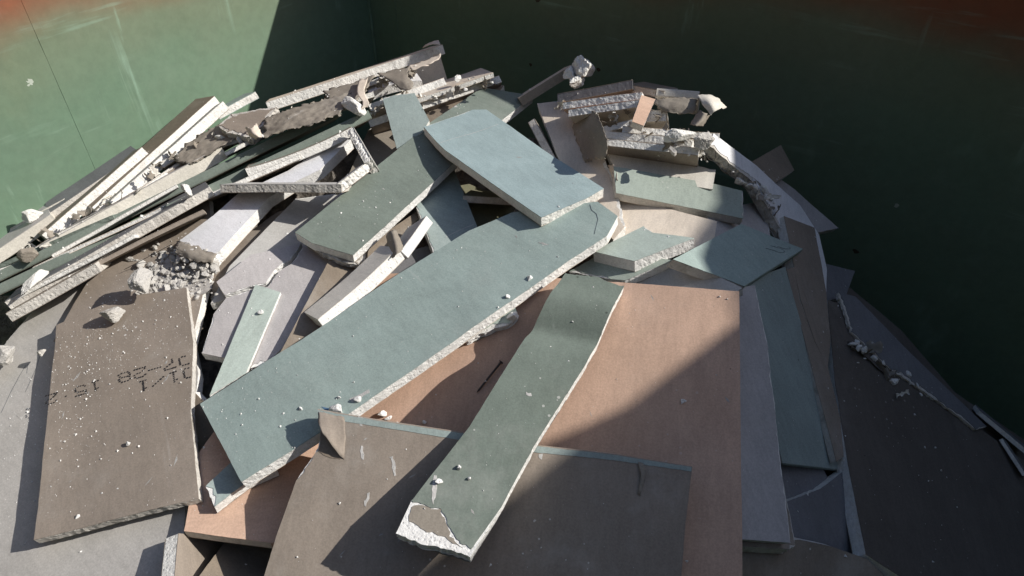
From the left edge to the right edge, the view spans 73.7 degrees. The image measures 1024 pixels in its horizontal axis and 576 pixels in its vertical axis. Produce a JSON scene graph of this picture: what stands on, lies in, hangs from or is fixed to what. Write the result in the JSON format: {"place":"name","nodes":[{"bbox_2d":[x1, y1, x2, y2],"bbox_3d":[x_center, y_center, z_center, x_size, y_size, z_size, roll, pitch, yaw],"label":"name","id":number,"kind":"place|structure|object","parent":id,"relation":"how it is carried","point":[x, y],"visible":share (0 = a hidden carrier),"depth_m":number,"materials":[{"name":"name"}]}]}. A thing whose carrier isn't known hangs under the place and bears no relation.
{"place":"outdoors","nodes":[
{"label":"outdoors","id":0,"kind":"place"},
{"label":"plasterboard strip","id":1,"kind":"object","parent":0,"visible":0},
{"bbox_2d":[221,139,238,146],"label":"plasterboard strip","id":2,"kind":"object","parent":1,"relation":"on","point":[233,142],"visible":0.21,"depth_m":1.27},
{"bbox_2d":[219,107,279,144],"bbox_3d":[-0.497,-0.312,1.289,0.087,0.022,0.092,14,57,18],"label":"board fragment","id":3,"kind":"object","parent":2,"relation":"on","point":[229,127],"visible":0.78,"depth_m":1.27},
{"label":"ground","id":4,"kind":"structure","parent":0,"visible":0},
{"bbox_2d":[0,0,1023,438],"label":"waste container","id":5,"kind":"object","parent":4,"relation":"on","point":[894,128],"visible":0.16,"depth_m":1.37,"materials":[{"name":"metal"}]},
{"bbox_2d":[0,137,834,476],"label":"plaster debris","id":6,"kind":"object","parent":5,"relation":"on","point":[210,369],"visible":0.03,"depth_m":1.25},
{"bbox_2d":[0,279,203,575],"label":"plasterboard offcut","id":7,"kind":"object","parent":6,"relation":"on","point":[133,547],"visible":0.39,"depth_m":0.88,"materials":[{"name":"paper"}]},
{"bbox_2d":[34,288,202,542],"bbox_3d":[-0.536,0.158,0.941,0.238,0.015,0.408,-26,51,-11],"label":"plasterboard offcut","id":8,"kind":"object","parent":7,"relation":"on","point":[144,479],"visible":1,"depth_m":0.92,"materials":[{"name":"brown"}]},
{"bbox_2d":[128,267,152,292],"bbox_3d":[-0.570,-0.012,1.047,0.030,0.025,0.041,-2,39,-3],"label":"plaster lump","id":9,"kind":"object","parent":8,"relation":"on","point":[139,278],"visible":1,"depth_m":1.04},
{"bbox_2d":[125,239,219,299],"bbox_3d":[-0.549,-0.031,1.098,0.156,0.055,0.174,-12,41,-14],"label":"plaster rubble","id":10,"kind":"object","parent":8,"relation":"on","point":[203,268],"visible":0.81,"depth_m":1.09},
{"bbox_2d":[175,139,353,264],"bbox_3d":[-0.416,-0.158,1.180,0.107,0.030,0.360,27,58,28],"label":"plasterboard offcut","id":11,"kind":"object","parent":10,"relation":"on","point":[219,235],"visible":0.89,"depth_m":1.15,"materials":[{"name":"paper"}]},
{"bbox_2d":[220,182,351,192],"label":"plasterboard strip","id":12,"kind":"object","parent":11,"relation":"on","point":[289,187],"visible":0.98,"depth_m":1.13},
{"bbox_2d":[335,161,372,194],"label":"plasterboard strip","id":13,"kind":"object","parent":12,"relation":"on","point":[355,175],"visible":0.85,"depth_m":1.13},
{"bbox_2d":[54,201,213,346],"bbox_3d":[-0.557,0.004,1.089,0.288,0.019,0.328,33,63,31],"label":"plasterboard offcut","id":14,"kind":"object","parent":7,"relation":"on","point":[111,280],"visible":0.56,"depth_m":1.11,"materials":[{"name":"paper"}]},
{"bbox_2d":[195,392,213,452],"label":"plasterboard offcut","id":15,"kind":"object","parent":7,"relation":"on","point":[204,430],"visible":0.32,"depth_m":0.93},
{"bbox_2d":[184,431,318,548],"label":"plasterboard offcut","id":16,"kind":"object","parent":7,"relation":"on","point":[243,518],"visible":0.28,"depth_m":0.83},
{"bbox_2d":[206,463,278,512],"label":"plasterboard offcut","id":17,"kind":"object","parent":16,"relation":"on","point":[225,486],"visible":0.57,"depth_m":0.83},
{"bbox_2d":[200,202,617,487],"bbox_3d":[-0.121,0.031,0.964,0.626,0.020,0.171,-34,49,-19],"label":"plasterboard offcut","id":18,"kind":"object","parent":16,"relation":"on","point":[418,303],"visible":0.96,"depth_m":0.93,"materials":[{"name":"paper"}]},
{"bbox_2d":[202,246,328,371],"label":"plasterboard offcut","id":19,"kind":"object","parent":7,"relation":"on","point":[295,283],"visible":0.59,"depth_m":1.03,"materials":[{"name":"paper"}]},
{"bbox_2d":[209,285,280,396],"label":"plasterboard offcut","id":20,"kind":"object","parent":19,"relation":"on","point":[242,351],"visible":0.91,"depth_m":0.99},
{"bbox_2d":[161,533,223,575],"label":"plasterboard offcut","id":21,"kind":"object","parent":6,"relation":"on","point":[184,555],"visible":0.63,"depth_m":0.80,"materials":[{"name":"paper"}]},
{"bbox_2d":[200,542,271,575],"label":"plasterboard offcut","id":22,"kind":"object","parent":6,"relation":"on","point":[230,559],"visible":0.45,"depth_m":0.84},
{"bbox_2d":[211,210,283,299],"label":"plasterboard offcut","id":23,"kind":"object","parent":6,"relation":"on","point":[249,239],"visible":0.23,"depth_m":1.15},
{"bbox_2d":[211,193,342,308],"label":"plasterboard offcut","id":24,"kind":"object","parent":6,"relation":"on","point":[293,217],"visible":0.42,"depth_m":1.15,"materials":[{"name":"paper"}]},
{"bbox_2d":[217,243,302,297],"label":"plasterboard offcut","id":25,"kind":"object","parent":24,"relation":"on","point":[250,272],"visible":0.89,"depth_m":1.08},
{"bbox_2d":[281,212,418,351],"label":"plasterboard offcut","id":26,"kind":"object","parent":6,"relation":"on","point":[333,275],"visible":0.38,"depth_m":1.04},
{"bbox_2d":[307,246,365,267],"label":"plasterboard offcut","id":27,"kind":"object","parent":26,"relation":"on","point":[348,263],"visible":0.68,"depth_m":1.07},
{"bbox_2d":[295,88,532,262],"bbox_3d":[-0.152,-0.227,1.216,0.112,0.018,0.538,27,53,20],"label":"plasterboard offcut","id":28,"kind":"object","parent":27,"relation":"on","point":[403,181],"visible":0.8,"depth_m":1.15,"materials":[{"name":"paper"}]},
{"bbox_2d":[346,128,378,172],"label":"plasterboard strip","id":29,"kind":"object","parent":28,"relation":"on","point":[358,143],"visible":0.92,"depth_m":1.18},
{"bbox_2d":[423,110,603,225],"bbox_3d":[-0.012,-0.216,1.157,0.140,0.018,0.360,-26,46,-23],"label":"plasterboard offcut","id":30,"kind":"object","parent":28,"relation":"on","point":[500,158],"visible":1,"depth_m":1.13,"materials":[{"name":"paper"}]},
{"bbox_2d":[518,65,571,105],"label":"plasterboard strip","id":31,"kind":"object","parent":28,"relation":"on","point":[542,87],"visible":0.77,"depth_m":1.31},
{"bbox_2d":[572,55,594,76],"bbox_3d":[0.131,-0.408,1.270,0.042,0.042,0.052,-25,46,-27],"label":"plaster lump","id":32,"kind":"object","parent":31,"relation":"on","point":[582,66],"visible":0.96,"depth_m":1.26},
{"bbox_2d":[305,246,404,326],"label":"plasterboard strip","id":33,"kind":"object","parent":26,"relation":"on","point":[379,265],"visible":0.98,"depth_m":1.01,"materials":[{"name":"paper"}]},
{"bbox_2d":[343,129,396,192],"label":"plasterboard offcut","id":34,"kind":"object","parent":6,"relation":"on","point":[378,146],"visible":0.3,"depth_m":1.32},
{"bbox_2d":[383,93,429,148],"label":"plasterboard offcut","id":35,"kind":"object","parent":34,"relation":"on","point":[408,119],"visible":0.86,"depth_m":1.27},
{"bbox_2d":[368,76,501,133],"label":"plasterboard strip","id":36,"kind":"object","parent":34,"relation":"on","point":[379,124],"visible":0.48,"depth_m":1.34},
{"bbox_2d":[368,78,446,118],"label":"plasterboard strip","id":37,"kind":"object","parent":36,"relation":"on","point":[424,88],"visible":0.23,"depth_m":1.35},
{"bbox_2d":[416,68,493,102],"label":"plasterboard strip","id":38,"kind":"object","parent":36,"relation":"on","point":[464,81],"visible":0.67,"depth_m":1.34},
{"bbox_2d":[368,73,422,99],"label":"plasterboard strip","id":39,"kind":"object","parent":38,"relation":"on","point":[390,88],"visible":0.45,"depth_m":1.38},
{"bbox_2d":[377,66,413,90],"bbox_3d":[-0.226,-0.405,1.323,0.066,0.013,0.104,-8,40,-9],"label":"torn paper","id":40,"kind":"object","parent":39,"relation":"on","point":[399,79],"visible":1,"depth_m":1.32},
{"bbox_2d":[390,246,430,273],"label":"plasterboard offcut","id":41,"kind":"object","parent":6,"relation":"on","point":[417,255],"visible":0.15,"depth_m":1.10,"materials":[{"name":"paper"}]},
{"bbox_2d":[400,216,432,260],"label":"plasterboard strip","id":42,"kind":"object","parent":41,"relation":"on","point":[412,236],"visible":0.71,"depth_m":1.07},
{"bbox_2d":[416,170,476,253],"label":"plasterboard offcut","id":43,"kind":"object","parent":41,"relation":"on","point":[444,213],"visible":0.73,"depth_m":1.15,"materials":[{"name":"paint"}]},
{"bbox_2d":[22,68,909,396],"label":"paper shreds","id":44,"kind":"object","parent":6,"relation":"on","point":[876,346],"visible":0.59,"depth_m":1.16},
{"bbox_2d":[1,70,957,573],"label":"plaster crumbs","id":45,"kind":"object","parent":6,"relation":"on","point":[283,376],"visible":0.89,"depth_m":0.97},
{"bbox_2d":[461,184,516,226],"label":"plasterboard offcut","id":46,"kind":"object","parent":6,"relation":"on","point":[482,214],"visible":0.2,"depth_m":1.22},
{"bbox_2d":[463,190,511,205],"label":"plasterboard strip","id":47,"kind":"object","parent":46,"relation":"on","point":[481,196],"visible":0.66,"depth_m":1.18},
{"bbox_2d":[528,118,555,157],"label":"plasterboard strip","id":48,"kind":"object","parent":6,"relation":"on","point":[540,136],"visible":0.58,"depth_m":1.24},
{"bbox_2d":[361,278,742,575],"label":"plasterboard offcut","id":49,"kind":"object","parent":6,"relation":"on","point":[666,353],"visible":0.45,"depth_m":0.89,"materials":[{"name":"paint"}]},
{"bbox_2d":[264,409,691,575],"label":"plasterboard offcut","id":50,"kind":"object","parent":49,"relation":"on","point":[610,514],"visible":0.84,"depth_m":0.78,"materials":[{"name":"paper"}]},
{"bbox_2d":[466,308,518,344],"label":"plasterboard offcut","id":51,"kind":"object","parent":49,"relation":"on","point":[501,323],"visible":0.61,"depth_m":0.94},
{"bbox_2d":[396,273,623,561],"bbox_3d":[0.015,0.135,0.835,0.220,0.039,0.398,8,52,5],"label":"plasterboard offcut","id":52,"kind":"object","parent":49,"relation":"on","point":[460,513],"visible":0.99,"depth_m":0.80,"materials":[{"name":"paper"}]},
{"bbox_2d":[214,65,922,395],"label":"plaster chips","id":53,"kind":"object","parent":6,"relation":"on","point":[764,189],"visible":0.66,"depth_m":1.11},
{"bbox_2d":[603,114,668,131],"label":"plasterboard strip","id":54,"kind":"object","parent":6,"relation":"on","point":[618,127],"visible":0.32,"depth_m":1.17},
{"bbox_2d":[644,110,669,128],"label":"plasterboard strip","id":55,"kind":"object","parent":54,"relation":"on","point":[652,119],"visible":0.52,"depth_m":1.15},
{"bbox_2d":[654,97,697,113],"bbox_3d":[0.272,-0.304,1.141,0.072,0.022,0.035,7,40,8],"label":"torn paper","id":56,"kind":"object","parent":55,"relation":"on","point":[682,105],"visible":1,"depth_m":1.14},
{"bbox_2d":[622,126,719,159],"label":"plasterboard strip","id":57,"kind":"object","parent":54,"relation":"on","point":[656,131],"visible":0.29,"depth_m":1.13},
{"bbox_2d":[604,131,693,146],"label":"plasterboard strip","id":58,"kind":"object","parent":57,"relation":"on","point":[635,137],"visible":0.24,"depth_m":1.12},
{"bbox_2d":[630,95,654,130],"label":"plasterboard offcut","id":59,"kind":"object","parent":58,"relation":"on","point":[643,109],"visible":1,"depth_m":1.12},
{"bbox_2d":[606,139,698,166],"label":"plasterboard strip","id":60,"kind":"object","parent":58,"relation":"on","point":[641,150],"visible":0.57,"depth_m":1.11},
{"bbox_2d":[706,203,769,237],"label":"plasterboard offcut","id":61,"kind":"object","parent":6,"relation":"on","point":[752,218],"visible":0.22,"depth_m":1.12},
{"bbox_2d":[608,201,716,256],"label":"plasterboard offcut","id":62,"kind":"object","parent":61,"relation":"on","point":[698,229],"visible":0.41,"depth_m":1.06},
{"bbox_2d":[537,101,625,242],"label":"plasterboard offcut","id":63,"kind":"object","parent":62,"relation":"on","point":[581,146],"visible":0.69,"depth_m":1.17,"materials":[{"name":"paper"}]},
{"bbox_2d":[557,80,633,102],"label":"plasterboard strip","id":64,"kind":"object","parent":63,"relation":"on","point":[623,87],"visible":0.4,"depth_m":1.23,"materials":[{"name":"stone"}]},
{"bbox_2d":[631,82,677,98],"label":"plasterboard strip","id":65,"kind":"object","parent":64,"relation":"on","point":[647,89],"visible":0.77,"depth_m":1.21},
{"bbox_2d":[655,88,699,113],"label":"plasterboard strip","id":66,"kind":"object","parent":65,"relation":"on","point":[673,93],"visible":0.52,"depth_m":1.18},
{"bbox_2d":[563,92,643,114],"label":"plasterboard strip","id":67,"kind":"object","parent":63,"relation":"on","point":[568,105],"visible":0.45,"depth_m":1.19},
{"bbox_2d":[569,99,639,125],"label":"plasterboard strip","id":68,"kind":"object","parent":67,"relation":"on","point":[603,112],"visible":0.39,"depth_m":1.19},
{"bbox_2d":[611,166,743,224],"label":"plasterboard offcut","id":69,"kind":"object","parent":61,"relation":"on","point":[716,202],"visible":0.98,"depth_m":1.09,"materials":[{"name":"paper"}]},
{"bbox_2d":[606,154,715,189],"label":"plasterboard offcut","id":70,"kind":"object","parent":69,"relation":"on","point":[702,177],"visible":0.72,"depth_m":1.12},
{"bbox_2d":[769,180,837,233],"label":"plasterboard offcut","id":71,"kind":"object","parent":6,"relation":"on","point":[822,224],"visible":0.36,"depth_m":1.24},
{"bbox_2d":[752,145,793,182],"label":"plasterboard offcut","id":72,"kind":"object","parent":71,"relation":"on","point":[774,165],"visible":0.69,"depth_m":1.20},
{"bbox_2d":[742,537,883,575],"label":"plasterboard offcut","id":73,"kind":"object","parent":6,"relation":"on","point":[821,559],"visible":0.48,"depth_m":0.88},
{"bbox_2d":[742,469,795,553],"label":"plasterboard offcut","id":74,"kind":"object","parent":73,"relation":"on","point":[760,547],"visible":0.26,"depth_m":0.84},
{"bbox_2d":[739,285,790,543],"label":"plasterboard offcut","id":75,"kind":"object","parent":74,"relation":"on","point":[764,515],"visible":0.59,"depth_m":0.88,"materials":[{"name":"paper"}]},
{"bbox_2d":[638,268,742,296],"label":"plasterboard offcut","id":76,"kind":"object","parent":75,"relation":"on","point":[670,277],"visible":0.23,"depth_m":0.98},
{"bbox_2d":[569,258,671,282],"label":"plasterboard offcut","id":77,"kind":"object","parent":76,"relation":"on","point":[591,267],"visible":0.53,"depth_m":1.00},
{"bbox_2d":[593,226,693,271],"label":"plasterboard offcut","id":78,"kind":"object","parent":77,"relation":"on","point":[637,250],"visible":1,"depth_m":1.00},
{"bbox_2d":[827,300,1023,575],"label":"plasterboard offcut","id":79,"kind":"object","parent":6,"relation":"on","point":[979,531],"visible":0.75,"depth_m":1.02,"materials":[{"name":"paper"}]},
{"bbox_2d":[786,267,844,462],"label":"plasterboard offcut","id":80,"kind":"object","parent":79,"relation":"on","point":[830,422],"visible":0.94,"depth_m":1.01,"materials":[{"name":"paper"}]},
{"bbox_2d":[750,267,836,470],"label":"plasterboard offcut","id":81,"kind":"object","parent":80,"relation":"on","point":[801,442],"visible":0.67,"depth_m":0.99,"materials":[{"name":"paper"}]},
{"bbox_2d":[777,216,830,364],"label":"plasterboard offcut","id":82,"kind":"object","parent":80,"relation":"on","point":[806,261],"visible":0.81,"depth_m":1.11,"materials":[{"name":"paper"}]},
{"bbox_2d":[666,224,802,287],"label":"plasterboard offcut","id":83,"kind":"object","parent":82,"relation":"on","point":[749,256],"visible":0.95,"depth_m":1.01,"materials":[{"name":"paper"}]},
{"bbox_2d":[700,133,826,286],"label":"plasterboard offcut","id":84,"kind":"object","parent":82,"relation":"on","point":[725,157],"visible":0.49,"depth_m":1.14,"materials":[{"name":"paper"}]},
{"bbox_2d":[786,471,857,553],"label":"plasterboard offcut","id":85,"kind":"object","parent":79,"relation":"on","point":[819,516],"visible":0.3,"depth_m":0.93,"materials":[{"name":"stone"}]},
{"bbox_2d":[781,465,826,498],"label":"plasterboard offcut","id":86,"kind":"object","parent":85,"relation":"on","point":[798,480],"visible":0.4,"depth_m":0.95,"materials":[{"name":"stone"}]},
{"bbox_2d":[833,288,1023,459],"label":"plasterboard offcut","id":87,"kind":"object","parent":79,"relation":"on","point":[898,334],"visible":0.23,"depth_m":1.19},
{"bbox_2d":[826,264,854,301],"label":"plasterboard offcut","id":88,"kind":"object","parent":87,"relation":"on","point":[839,279],"visible":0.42,"depth_m":1.20,"materials":[{"name":"paper"}]},
{"bbox_2d":[835,292,986,429],"bbox_3d":[0.660,0.123,1.132,0.255,0.010,0.210,12,57,-20],"label":"plasterboard offcut","id":89,"kind":"object","parent":87,"relation":"on","point":[895,354],"visible":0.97,"depth_m":1.12,"materials":[{"name":"paper"}]},
{"bbox_2d":[972,404,1023,452],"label":"plasterboard strip","id":90,"kind":"object","parent":87,"relation":"on","point":[998,428],"visible":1,"depth_m":1.14,"materials":[{"name":"stone"}]},
{"bbox_2d":[413,53,446,84],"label":"plasterboard strip","id":91,"kind":"object","parent":5,"relation":"in","point":[434,71],"visible":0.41,"depth_m":1.45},
{"bbox_2d":[266,44,444,108],"bbox_3d":[-0.334,-0.451,1.458,0.383,0.020,0.101,-22,23,-10],"label":"plasterboard strip","id":92,"kind":"object","parent":91,"relation":"on","point":[299,95],"visible":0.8,"depth_m":1.42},
{"bbox_2d":[322,75,374,100],"bbox_3d":[-0.302,-0.377,1.306,0.108,0.021,0.096,-15,42,-17],"label":"torn paper","id":93,"kind":"object","parent":92,"relation":"hanging from","point":[340,90],"visible":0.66,"depth_m":1.31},
{"label":"plasterboard strip","id":94,"kind":"object","parent":5,"relation":"in","visible":0},
{"bbox_2d":[0,204,54,262],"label":"plasterboard strip","id":95,"kind":"object","parent":94,"relation":"on","point":[14,241],"visible":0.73,"depth_m":1.26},
{"bbox_2d":[38,147,147,239],"bbox_3d":[-0.805,-0.180,1.311,0.102,0.022,0.238,5,52,48],"label":"plasterboard strip","id":96,"kind":"object","parent":95,"relation":"on","point":[61,221],"visible":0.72,"depth_m":1.28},
{"bbox_2d":[39,146,227,249],"bbox_3d":[-0.698,-0.172,1.277,0.348,0.026,0.121,-34,26,-13],"label":"plasterboard strip","id":97,"kind":"object","parent":96,"relation":"on","point":[183,173],"visible":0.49,"depth_m":1.23,"materials":[{"name":"paper"}]},
{"bbox_2d":[88,96,219,211],"bbox_3d":[-0.716,-0.269,1.359,0.071,0.025,0.334,8,53,37],"label":"plasterboard strip","id":98,"kind":"object","parent":96,"relation":"on","point":[176,128],"visible":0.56,"depth_m":1.36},
{"bbox_2d":[105,101,229,204],"bbox_3d":[-0.686,-0.260,1.349,0.102,0.020,0.300,-2,46,47],"label":"plasterboard strip","id":99,"kind":"object","parent":98,"relation":"on","point":[209,118],"visible":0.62,"depth_m":1.32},
{"bbox_2d":[142,162,178,186],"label":"plasterboard strip","id":100,"kind":"object","parent":99,"relation":"on","point":[162,173],"visible":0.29,"depth_m":1.26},
{"bbox_2d":[172,122,235,164],"bbox_3d":[-0.570,-0.267,1.278,0.095,0.035,0.120,23,45,25],"label":"torn paper","id":101,"kind":"object","parent":100,"relation":"on","point":[189,152],"visible":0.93,"depth_m":1.27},
{"bbox_2d":[219,92,258,119],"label":"plasterboard strip","id":102,"kind":"object","parent":99,"relation":"on","point":[238,103],"visible":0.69,"depth_m":1.40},
{"bbox_2d":[0,112,341,281],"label":"plasterboard strip","id":103,"kind":"object","parent":95,"relation":"on","point":[225,167],"visible":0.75,"depth_m":1.23,"materials":[{"name":"paper"}]},
{"bbox_2d":[51,185,178,256],"bbox_3d":[-0.690,-0.119,1.198,0.229,0.008,0.051,-34,16,-13],"label":"plasterboard strip","id":104,"kind":"object","parent":103,"relation":"on","point":[97,232],"visible":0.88,"depth_m":1.18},
{"bbox_2d":[0,110,371,295],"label":"plasterboard strip","id":105,"kind":"object","parent":103,"relation":"on","point":[19,280],"visible":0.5,"depth_m":1.20,"materials":[{"name":"paper"}]},
{"bbox_2d":[32,208,162,267],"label":"plasterboard strip","id":106,"kind":"object","parent":105,"relation":"on","point":[115,231],"visible":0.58,"depth_m":1.15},
{"bbox_2d":[4,182,214,308],"bbox_3d":[-0.675,-0.083,1.167,0.354,0.019,0.122,-34,26,-13],"label":"plasterboard strip","id":107,"kind":"object","parent":105,"relation":"on","point":[202,192],"visible":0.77,"depth_m":1.13,"materials":[{"name":"stone"}]},
{"bbox_2d":[5,258,110,321],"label":"plasterboard strip","id":108,"kind":"object","parent":107,"relation":"on","point":[55,290],"visible":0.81,"depth_m":1.06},
{"bbox_2d":[14,234,142,300],"bbox_3d":[-0.704,-0.035,1.113,0.208,0.008,0.052,-30,12,-7],"label":"plasterboard strip","id":109,"kind":"object","parent":107,"relation":"on","point":[122,243],"visible":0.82,"depth_m":1.09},
{"bbox_2d":[80,210,206,270],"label":"plasterboard strip","id":110,"kind":"object","parent":107,"relation":"on","point":[157,234],"visible":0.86,"depth_m":1.11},
{"bbox_2d":[206,154,300,200],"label":"plasterboard strip","id":111,"kind":"object","parent":105,"relation":"on","point":[269,171],"visible":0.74,"depth_m":1.19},
{"bbox_2d":[245,127,351,175],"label":"plasterboard strip","id":112,"kind":"object","parent":103,"relation":"on","point":[324,144],"visible":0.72,"depth_m":1.21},
{"bbox_2d":[259,92,351,137],"bbox_3d":[-0.377,-0.316,1.252,0.180,0.039,0.101,-11,41,-13],"label":"torn paper","id":113,"kind":"object","parent":103,"relation":"on","point":[308,115],"visible":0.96,"depth_m":1.25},
{"bbox_2d":[9,200,62,231],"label":"plasterboard strip","id":114,"kind":"object","parent":94,"relation":"on","point":[16,226],"visible":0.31,"depth_m":1.29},
{"bbox_2d":[45,146,135,216],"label":"plasterboard strip","id":115,"kind":"object","parent":114,"relation":"on","point":[70,195],"visible":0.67,"depth_m":1.32,"materials":[{"name":"stone"}]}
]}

